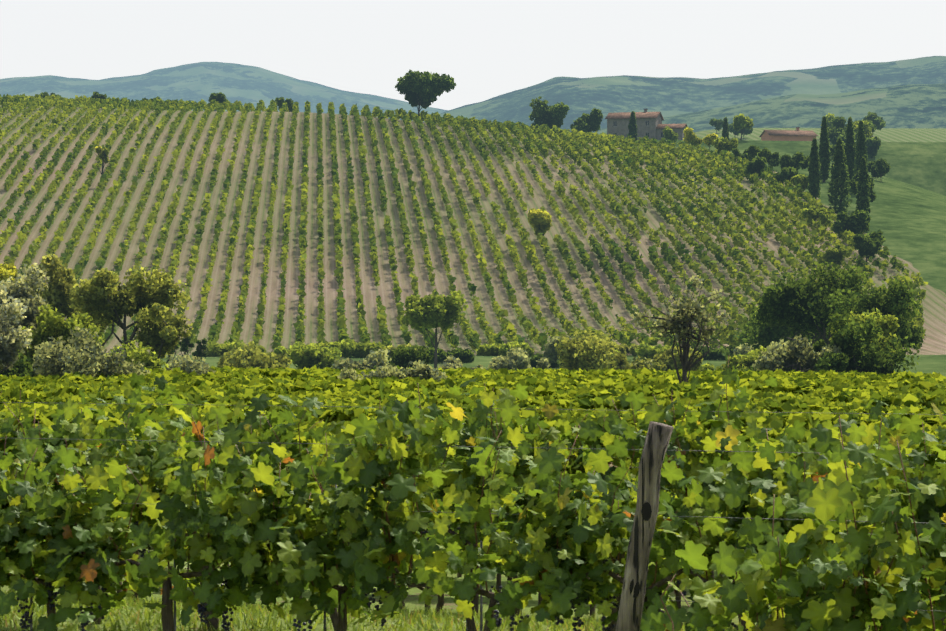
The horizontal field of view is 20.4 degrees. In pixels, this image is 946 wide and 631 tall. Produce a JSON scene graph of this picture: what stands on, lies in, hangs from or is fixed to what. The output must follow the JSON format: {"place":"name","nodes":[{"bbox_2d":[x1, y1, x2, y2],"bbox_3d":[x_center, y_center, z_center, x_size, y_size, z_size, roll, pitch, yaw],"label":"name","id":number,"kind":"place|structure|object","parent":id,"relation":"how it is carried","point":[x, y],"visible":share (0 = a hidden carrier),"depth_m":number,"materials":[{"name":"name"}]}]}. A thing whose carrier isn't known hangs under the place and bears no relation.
{"place":"outdoors","nodes":[
{"label":"outdoors","id":0,"kind":"place"},
{"bbox_2d":[0,588,742,630],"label":"grass","id":1,"kind":"structure","parent":0,"point":[413,617],"depth_m":17.42,"materials":[{"name":"green plant"}]},
{"bbox_2d":[0,56,945,630],"bbox_3d":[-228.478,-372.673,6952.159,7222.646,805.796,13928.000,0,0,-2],"label":"ground","id":2,"kind":"structure","parent":0,"point":[906,102],"depth_m":431.97,"materials":[{"name":"brown soil"}]},
{"bbox_2d":[0,262,25,283],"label":"bush","id":3,"kind":"object","parent":2,"relation":"on","point":[7,271],"visible":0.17,"depth_m":147.35,"materials":[{"name":"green plant"}]},
{"bbox_2d":[0,281,32,372],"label":"bush","id":4,"kind":"object","parent":2,"relation":"on","point":[14,342],"visible":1,"depth_m":103.35,"materials":[{"name":"green plant"}]},
{"bbox_2d":[0,353,33,377],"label":"bush","id":5,"kind":"object","parent":2,"relation":"on","point":[20,368],"visible":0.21,"depth_m":108.66,"materials":[{"name":"green plant"}]},
{"bbox_2d":[0,263,49,332],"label":"olive tree","id":6,"kind":"object","parent":2,"relation":"on","point":[22,290],"visible":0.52,"depth_m":121.32,"materials":[{"name":"green plant"}]},
{"bbox_2d":[39,92,61,98],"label":"bush","id":7,"kind":"object","parent":2,"relation":"on","point":[43,95],"visible":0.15,"depth_m":635.29,"materials":[{"name":"green plant"}]},
{"bbox_2d":[2,304,104,376],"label":"bush","id":8,"kind":"object","parent":2,"relation":"on","point":[53,324],"visible":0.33,"depth_m":114.67,"materials":[{"name":"green plant"}]},
{"bbox_2d":[26,254,82,323],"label":"yellow tree","id":9,"kind":"object","parent":2,"relation":"on","point":[56,293],"visible":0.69,"depth_m":158.51,"materials":[{"name":"green plant"}]},
{"bbox_2d":[32,326,150,376],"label":"bush","id":10,"kind":"object","parent":2,"relation":"on","point":[84,359],"visible":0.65,"depth_m":110.11,"materials":[{"name":"green plant"}]},
{"bbox_2d":[80,279,113,345],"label":"green tree","id":11,"kind":"object","parent":2,"relation":"on","point":[103,328],"visible":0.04,"depth_m":168.57,"materials":[{"name":"green plant"}]},
{"bbox_2d":[90,92,106,98],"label":"bush","id":12,"kind":"object","parent":2,"relation":"on","point":[95,95],"visible":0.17,"depth_m":636.65,"materials":[{"name":"green plant"}]},
{"bbox_2d":[95,145,110,174],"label":"hill tree","id":13,"kind":"object","parent":2,"relation":"on","point":[103,156],"visible":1,"depth_m":428.02,"materials":[{"name":"green plant"}]},
{"bbox_2d":[70,264,191,350],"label":"green tree","id":14,"kind":"object","parent":2,"relation":"on","point":[98,295],"visible":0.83,"depth_m":148.81,"materials":[{"name":"green plant"}]},
{"bbox_2d":[105,339,168,370],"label":"bush","id":15,"kind":"object","parent":2,"relation":"on","point":[142,356],"visible":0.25,"depth_m":122.24,"materials":[{"name":"green plant"}]},
{"bbox_2d":[134,303,193,358],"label":"tree","id":16,"kind":"object","parent":2,"relation":"on","point":[160,333],"visible":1,"depth_m":141.20,"materials":[{"name":"green plant"}]},
{"bbox_2d":[166,344,179,363],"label":"dark shrub","id":17,"kind":"object","parent":2,"relation":"on","point":[176,348],"visible":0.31,"depth_m":231.05,"materials":[{"name":"green plant"}]},
{"bbox_2d":[177,336,194,357],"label":"dark shrub","id":18,"kind":"object","parent":2,"relation":"on","point":[185,344],"visible":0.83,"depth_m":235.09,"materials":[{"name":"green plant"}]},
{"bbox_2d":[163,354,215,374],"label":"bush","id":19,"kind":"object","parent":2,"relation":"on","point":[188,365],"visible":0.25,"depth_m":127.18,"materials":[{"name":"green plant"}]},
{"bbox_2d":[192,337,207,362],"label":"dark shrub","id":20,"kind":"object","parent":2,"relation":"on","point":[200,347],"visible":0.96,"depth_m":239.12,"materials":[{"name":"green plant"}]},
{"bbox_2d":[208,92,227,110],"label":"bush","id":21,"kind":"object","parent":2,"relation":"on","point":[219,97],"visible":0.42,"depth_m":637.63,"materials":[{"name":"green plant"}]},
{"bbox_2d":[204,338,266,356],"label":"bush","id":22,"kind":"object","parent":2,"relation":"on","point":[215,349],"visible":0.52,"depth_m":287.52,"materials":[{"name":"green plant"}]},
{"bbox_2d":[217,341,291,368],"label":"bush","id":23,"kind":"object","parent":2,"relation":"on","point":[249,356],"visible":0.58,"depth_m":209.01,"materials":[{"name":"green plant"}]},
{"bbox_2d":[275,96,293,111],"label":"bush","id":24,"kind":"object","parent":2,"relation":"on","point":[280,101],"visible":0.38,"depth_m":637.37,"materials":[{"name":"green plant"}]},
{"bbox_2d":[274,341,341,359],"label":"bush","id":25,"kind":"object","parent":2,"relation":"on","point":[278,350],"visible":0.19,"depth_m":280.61,"materials":[{"name":"green plant"}]},
{"bbox_2d":[289,342,341,369],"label":"bush","id":26,"kind":"object","parent":2,"relation":"on","point":[310,355],"visible":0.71,"depth_m":231.92,"materials":[{"name":"green plant"}]},
{"bbox_2d":[316,338,384,357],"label":"bush","id":27,"kind":"object","parent":2,"relation":"on","point":[347,347],"visible":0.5,"depth_m":284.65,"materials":[{"name":"green plant"}]},
{"bbox_2d":[332,349,392,369],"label":"bush","id":28,"kind":"object","parent":2,"relation":"on","point":[378,358],"visible":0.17,"depth_m":202.83,"materials":[{"name":"green plant"}]},
{"bbox_2d":[337,360,449,381],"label":"bush","id":29,"kind":"object","parent":2,"relation":"on","point":[422,370],"visible":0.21,"depth_m":104.02,"materials":[{"name":"green plant"}]},
{"bbox_2d":[384,343,417,356],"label":"bush","id":30,"kind":"object","parent":2,"relation":"on","point":[394,347],"visible":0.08,"depth_m":287.41,"materials":[{"name":"green plant"}]},
{"bbox_2d":[370,344,432,369],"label":"bush","id":31,"kind":"object","parent":2,"relation":"on","point":[404,356],"visible":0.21,"depth_m":198.47,"materials":[{"name":"green plant"}]},
{"bbox_2d":[395,70,455,115],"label":"crest tree","id":32,"kind":"object","parent":2,"relation":"on","point":[422,90],"visible":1,"depth_m":568.48,"materials":[{"name":"green plant"}]},
{"bbox_2d":[404,290,468,367],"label":"tree","id":33,"kind":"object","parent":2,"relation":"on","point":[430,311],"visible":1,"depth_m":262.84,"materials":[{"name":"green plant"}]},
{"bbox_2d":[425,347,474,362],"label":"bush","id":34,"kind":"object","parent":2,"relation":"on","point":[464,355],"visible":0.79,"depth_m":273.72,"materials":[{"name":"green plant"}]},
{"bbox_2d":[438,355,483,369],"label":"bush","id":35,"kind":"object","parent":2,"relation":"on","point":[450,361],"visible":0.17,"depth_m":198.10,"materials":[{"name":"green plant"}]},
{"bbox_2d":[0,93,927,350],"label":"grapevines","id":36,"kind":"object","parent":2,"relation":"on","point":[565,139],"visible":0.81,"depth_m":409.14,"materials":[{"name":"green plant"}]},
{"bbox_2d":[0,379,945,630],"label":"vine row","id":37,"kind":"object","parent":2,"relation":"on","point":[270,549],"visible":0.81,"depth_m":13.87,"materials":[{"name":"green plant"}]},
{"bbox_2d":[0,365,945,630],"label":"vine rows","id":38,"kind":"object","parent":2,"relation":"on","point":[810,399],"visible":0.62,"depth_m":76.69,"materials":[{"name":"green plant"}]},
{"bbox_2d":[0,349,945,630],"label":"vine row","id":39,"kind":"object","parent":2,"relation":"on","point":[268,429],"visible":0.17,"depth_m":16.41,"materials":[{"name":"green plant"}]},
{"bbox_2d":[35,373,945,616],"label":"vine row","id":40,"kind":"object","parent":2,"relation":"on","point":[133,393],"visible":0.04,"depth_m":20.00,"materials":[{"name":"green plant"}]},
{"bbox_2d":[36,453,945,626],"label":"vine row","id":41,"kind":"object","parent":2,"relation":"on","point":[440,603],"visible":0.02,"depth_m":21.95,"materials":[{"name":"green plant"}]},
{"bbox_2d":[476,341,534,356],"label":"bush","id":42,"kind":"object","parent":2,"relation":"on","point":[493,349],"visible":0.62,"depth_m":289.94,"materials":[{"name":"green plant"}]},
{"bbox_2d":[486,347,549,370],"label":"bush","id":43,"kind":"object","parent":2,"relation":"on","point":[518,358],"visible":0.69,"depth_m":234.50,"materials":[{"name":"green plant"}]},
{"bbox_2d":[527,208,552,235],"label":"hill tree","id":44,"kind":"object","parent":2,"relation":"on","point":[540,220],"visible":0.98,"depth_m":390.83,"materials":[{"name":"green plant"}]},
{"bbox_2d":[529,353,563,367],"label":"bush","id":45,"kind":"object","parent":2,"relation":"on","point":[534,359],"visible":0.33,"depth_m":264.78,"materials":[{"name":"green plant"}]},
{"bbox_2d":[529,96,569,128],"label":"farm tree","id":46,"kind":"object","parent":2,"relation":"on","point":[543,113],"visible":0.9,"depth_m":638.13,"materials":[{"name":"green plant"}]},
{"bbox_2d":[542,334,571,362],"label":"bush","id":47,"kind":"object","parent":2,"relation":"on","point":[550,353],"visible":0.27,"depth_m":261.47,"materials":[{"name":"green plant"}]},
{"bbox_2d":[570,108,602,133],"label":"farm tree","id":48,"kind":"object","parent":2,"relation":"on","point":[586,123],"visible":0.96,"depth_m":649.65,"materials":[{"name":"green plant"}]},
{"bbox_2d":[554,329,651,371],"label":"bush","id":49,"kind":"object","parent":2,"relation":"on","point":[587,351],"visible":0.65,"depth_m":217.20,"materials":[{"name":"green plant"}]},
{"bbox_2d":[605,341,653,355],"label":"bush","id":50,"kind":"object","parent":2,"relation":"on","point":[624,349],"visible":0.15,"depth_m":291.15,"materials":[{"name":"green plant"}]},
{"bbox_2d":[627,111,637,140],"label":"cypress tree","id":51,"kind":"object","parent":2,"relation":"on","point":[632,126],"visible":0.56,"depth_m":655.95,"materials":[{"name":"green plant"}]},
{"bbox_2d":[615,421,673,630],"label":"leaning post","id":52,"kind":"object","parent":2,"relation":"on","point":[657,440],"visible":1,"depth_m":10.90,"materials":[{"name":"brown wood"}]},
{"bbox_2d":[605,109,687,139],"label":"farmhouse","id":53,"kind":"object","parent":2,"relation":"on","point":[650,125],"visible":0.62,"depth_m":687.44,"materials":[{"name":"stone"}]},
{"bbox_2d":[635,342,672,358],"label":"bush","id":54,"kind":"object","parent":2,"relation":"on","point":[647,351],"visible":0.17,"depth_m":275.05,"materials":[{"name":"green plant"}]},
{"bbox_2d":[663,126,677,144],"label":"bush","id":55,"kind":"object","parent":2,"relation":"on","point":[669,133],"visible":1,"depth_m":667.29,"materials":[{"name":"green plant"}]},
{"bbox_2d":[617,269,736,383],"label":"sparse tree","id":56,"kind":"object","parent":2,"relation":"on","point":[687,312],"visible":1,"depth_m":94.81,"materials":[{"name":"green plant"}]},
{"bbox_2d":[651,346,702,370],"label":"bush","id":57,"kind":"object","parent":2,"relation":"on","point":[663,361],"visible":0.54,"depth_m":218.27,"materials":[{"name":"green plant"}]},
{"bbox_2d":[683,127,701,147],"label":"bush","id":58,"kind":"object","parent":2,"relation":"on","point":[691,137],"visible":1,"depth_m":550.31,"materials":[{"name":"green plant"}]},
{"bbox_2d":[656,344,735,359],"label":"bush","id":59,"kind":"object","parent":2,"relation":"on","point":[714,354],"visible":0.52,"depth_m":281.70,"materials":[{"name":"green plant"}]},
{"bbox_2d":[702,133,717,149],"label":"bush","id":60,"kind":"object","parent":2,"relation":"on","point":[708,139],"visible":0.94,"depth_m":540.77,"materials":[{"name":"green plant"}]},
{"bbox_2d":[709,118,723,132],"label":"tree","id":61,"kind":"object","parent":2,"relation":"on","point":[717,124],"visible":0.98,"depth_m":895.06,"materials":[{"name":"green plant"}]},
{"bbox_2d":[714,137,737,152],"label":"bush","id":62,"kind":"object","parent":2,"relation":"on","point":[722,143],"visible":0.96,"depth_m":526.06,"materials":[{"name":"green plant"}]},
{"bbox_2d":[722,117,729,139],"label":"cypress tree","id":63,"kind":"object","parent":2,"relation":"on","point":[725,130],"visible":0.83,"depth_m":667.15,"materials":[{"name":"green plant"}]},
{"bbox_2d":[728,122,739,135],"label":"tree","id":64,"kind":"object","parent":2,"relation":"on","point":[731,129],"visible":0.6,"depth_m":866.92,"materials":[{"name":"green plant"}]},
{"bbox_2d":[698,346,770,371],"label":"bush","id":65,"kind":"object","parent":2,"relation":"on","point":[740,361],"visible":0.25,"depth_m":201.43,"materials":[{"name":"green plant"}]},
{"bbox_2d":[733,113,753,139],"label":"tree","id":66,"kind":"object","parent":2,"relation":"on","point":[741,121],"visible":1,"depth_m":677.46,"materials":[{"name":"green plant"}]},
{"bbox_2d":[738,128,752,138],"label":"tree","id":67,"kind":"object","parent":2,"relation":"on","point":[747,131],"visible":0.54,"depth_m":861.47,"materials":[{"name":"green plant"}]},
{"bbox_2d":[731,145,760,161],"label":"bush","id":68,"kind":"object","parent":2,"relation":"on","point":[750,152],"visible":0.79,"depth_m":503.77,"materials":[{"name":"green plant"}]},
{"bbox_2d":[733,343,760,355],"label":"bush","id":69,"kind":"object","parent":2,"relation":"on","point":[742,349],"visible":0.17,"depth_m":265.44,"materials":[{"name":"green plant"}]},
{"bbox_2d":[745,156,766,176],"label":"bush","id":70,"kind":"object","parent":2,"relation":"on","point":[756,165],"visible":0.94,"depth_m":476.58,"materials":[{"name":"green plant"}]},
{"bbox_2d":[757,147,780,166],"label":"bush","id":71,"kind":"object","parent":2,"relation":"on","point":[773,159],"visible":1,"depth_m":497.31,"materials":[{"name":"green plant"}]},
{"bbox_2d":[742,305,809,342],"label":"tree","id":72,"kind":"object","parent":2,"relation":"on","point":[744,336],"visible":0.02,"depth_m":261.10,"materials":[{"name":"green plant"}]},
{"bbox_2d":[740,270,832,355],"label":"tree","id":73,"kind":"object","parent":2,"relation":"on","point":[766,336],"visible":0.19,"depth_m":229.46,"materials":[{"name":"green plant"}]},
{"bbox_2d":[774,167,798,182],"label":"bush","id":74,"kind":"object","parent":2,"relation":"on","point":[789,172],"visible":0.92,"depth_m":468.36,"materials":[{"name":"green plant"}]},
{"bbox_2d":[759,127,817,140],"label":"farm building","id":75,"kind":"structure","parent":2,"relation":"on","point":[797,134],"depth_m":760.00,"materials":[{"name":"tile"}]},
{"bbox_2d":[780,151,804,169],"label":"bush","id":76,"kind":"object","parent":2,"relation":"on","point":[787,161],"visible":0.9,"depth_m":486.58,"materials":[{"name":"green plant"}]},
{"bbox_2d":[640,400,945,630],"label":"vine row","id":77,"kind":"object","parent":2,"relation":"on","point":[823,589],"visible":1,"depth_m":10.51,"materials":[{"name":"green plant"}]},
{"bbox_2d":[752,334,842,371],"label":"bush","id":78,"kind":"object","parent":2,"relation":"on","point":[785,358],"visible":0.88,"depth_m":150.52,"materials":[{"name":"green plant"}]},
{"bbox_2d":[791,174,808,189],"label":"bush","id":79,"kind":"object","parent":2,"relation":"on","point":[801,179],"visible":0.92,"depth_m":457.69,"materials":[{"name":"green plant"}]},
{"bbox_2d":[799,156,809,169],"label":"bush","id":80,"kind":"object","parent":2,"relation":"on","point":[804,164],"visible":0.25,"depth_m":481.12,"materials":[{"name":"green plant"}]},
{"bbox_2d":[748,261,870,344],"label":"tree","id":81,"kind":"object","parent":2,"relation":"on","point":[806,305],"visible":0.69,"depth_m":200.25,"materials":[{"name":"green plant"}]},
{"bbox_2d":[807,138,821,198],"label":"tree","id":82,"kind":"object","parent":2,"relation":"on","point":[814,178],"visible":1,"depth_m":452.56,"materials":[{"name":"green plant"}]},
{"bbox_2d":[801,207,830,228],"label":"bush","id":83,"kind":"object","parent":2,"relation":"on","point":[823,214],"visible":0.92,"depth_m":413.94,"materials":[{"name":"green plant"}]},
{"bbox_2d":[818,116,830,181],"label":"tree","id":84,"kind":"object","parent":2,"relation":"on","point":[824,154],"visible":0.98,"depth_m":478.90,"materials":[{"name":"green plant"}]},
{"bbox_2d":[821,113,834,126],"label":"tree","id":85,"kind":"object","parent":2,"relation":"on","point":[829,116],"visible":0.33,"depth_m":857.55,"materials":[{"name":"green plant"}]},
{"bbox_2d":[822,244,847,266],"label":"bush","id":86,"kind":"object","parent":2,"relation":"on","point":[838,252],"visible":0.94,"depth_m":373.93,"materials":[{"name":"green plant"}]},
{"bbox_2d":[827,125,842,144],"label":"tree","id":87,"kind":"object","parent":2,"relation":"on","point":[833,134],"visible":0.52,"depth_m":665.62,"materials":[{"name":"green plant"}]},
{"bbox_2d":[829,142,845,155],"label":"tree","id":88,"kind":"object","parent":2,"relation":"on","point":[831,149],"visible":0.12,"depth_m":534.47,"materials":[{"name":"green plant"}]},
{"bbox_2d":[830,116,846,128],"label":"tree","id":89,"kind":"object","parent":2,"relation":"on","point":[838,122],"visible":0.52,"depth_m":678.03,"materials":[{"name":"green plant"}]},
{"bbox_2d":[827,137,851,213],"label":"tree","id":90,"kind":"object","parent":2,"relation":"on","point":[839,183],"visible":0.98,"depth_m":431.48,"materials":[{"name":"green plant"}]},
{"bbox_2d":[837,131,857,144],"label":"tree","id":91,"kind":"object","parent":2,"relation":"on","point":[842,137],"visible":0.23,"depth_m":660.16,"materials":[{"name":"green plant"}]},
{"bbox_2d":[844,117,855,179],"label":"tree","id":92,"kind":"object","parent":2,"relation":"on","point":[850,149],"visible":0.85,"depth_m":475.42,"materials":[{"name":"green plant"}]},
{"bbox_2d":[832,210,869,234],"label":"bush","id":93,"kind":"object","parent":2,"relation":"on","point":[855,222],"visible":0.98,"depth_m":402.93,"materials":[{"name":"green plant"}]},
{"bbox_2d":[853,120,868,175],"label":"tree","id":94,"kind":"object","parent":2,"relation":"on","point":[861,148],"visible":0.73,"depth_m":469.10,"materials":[{"name":"green plant"}]},
{"bbox_2d":[852,119,872,139],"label":"tree","id":95,"kind":"object","parent":2,"relation":"on","point":[868,131],"visible":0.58,"depth_m":671.21,"materials":[{"name":"green plant"}]},
{"bbox_2d":[849,179,876,201],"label":"tree","id":96,"kind":"object","parent":2,"relation":"on","point":[853,183],"visible":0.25,"depth_m":438.99,"materials":[{"name":"green plant"}]},
{"bbox_2d":[856,156,870,228],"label":"tree","id":97,"kind":"object","parent":2,"relation":"on","point":[863,189],"visible":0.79,"depth_m":414.85,"materials":[{"name":"green plant"}]},
{"bbox_2d":[852,170,874,181],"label":"tree","id":98,"kind":"object","parent":2,"relation":"on","point":[856,176],"visible":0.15,"depth_m":461.53,"materials":[{"name":"green plant"}]},
{"bbox_2d":[829,307,899,361],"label":"tree","id":99,"kind":"object","parent":2,"relation":"on","point":[886,323],"visible":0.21,"depth_m":170.68,"materials":[{"name":"green plant"}]},
{"bbox_2d":[812,310,919,374],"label":"bush","id":100,"kind":"object","parent":2,"relation":"on","point":[852,355],"visible":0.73,"depth_m":150.62,"materials":[{"name":"green plant"}]},
{"bbox_2d":[852,229,885,261],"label":"tree","id":101,"kind":"object","parent":2,"relation":"on","point":[870,244],"visible":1,"depth_m":376.78,"materials":[{"name":"green plant"}]},
{"bbox_2d":[864,119,876,131],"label":"tree","id":102,"kind":"object","parent":2,"relation":"on","point":[872,125],"visible":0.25,"depth_m":679.53,"materials":[{"name":"green plant"}]},
{"bbox_2d":[865,136,880,157],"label":"tree","id":103,"kind":"object","parent":2,"relation":"on","point":[873,145],"visible":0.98,"depth_m":661.00,"materials":[{"name":"green plant"}]},
{"bbox_2d":[863,111,885,136],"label":"tree","id":104,"kind":"object","parent":2,"relation":"on","point":[879,122],"visible":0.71,"depth_m":860.85,"materials":[{"name":"green plant"}]},
{"bbox_2d":[871,164,878,177],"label":"tree","id":105,"kind":"object","parent":2,"relation":"on","point":[873,172],"visible":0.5,"depth_m":508.11,"materials":[{"name":"green plant"}]},
{"bbox_2d":[828,275,925,364],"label":"tree","id":106,"kind":"object","parent":2,"relation":"on","point":[900,302],"visible":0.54,"depth_m":189.27,"materials":[{"name":"green plant"}]},
{"bbox_2d":[875,158,890,181],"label":"tree","id":107,"kind":"object","parent":2,"relation":"on","point":[883,167],"visible":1,"depth_m":497.84,"materials":[{"name":"green plant"}]},
{"bbox_2d":[0,0,945,109],"label":"sky","id":108,"kind":"structure","parent":0,"point":[489,48],"materials":[{"name":"white"}]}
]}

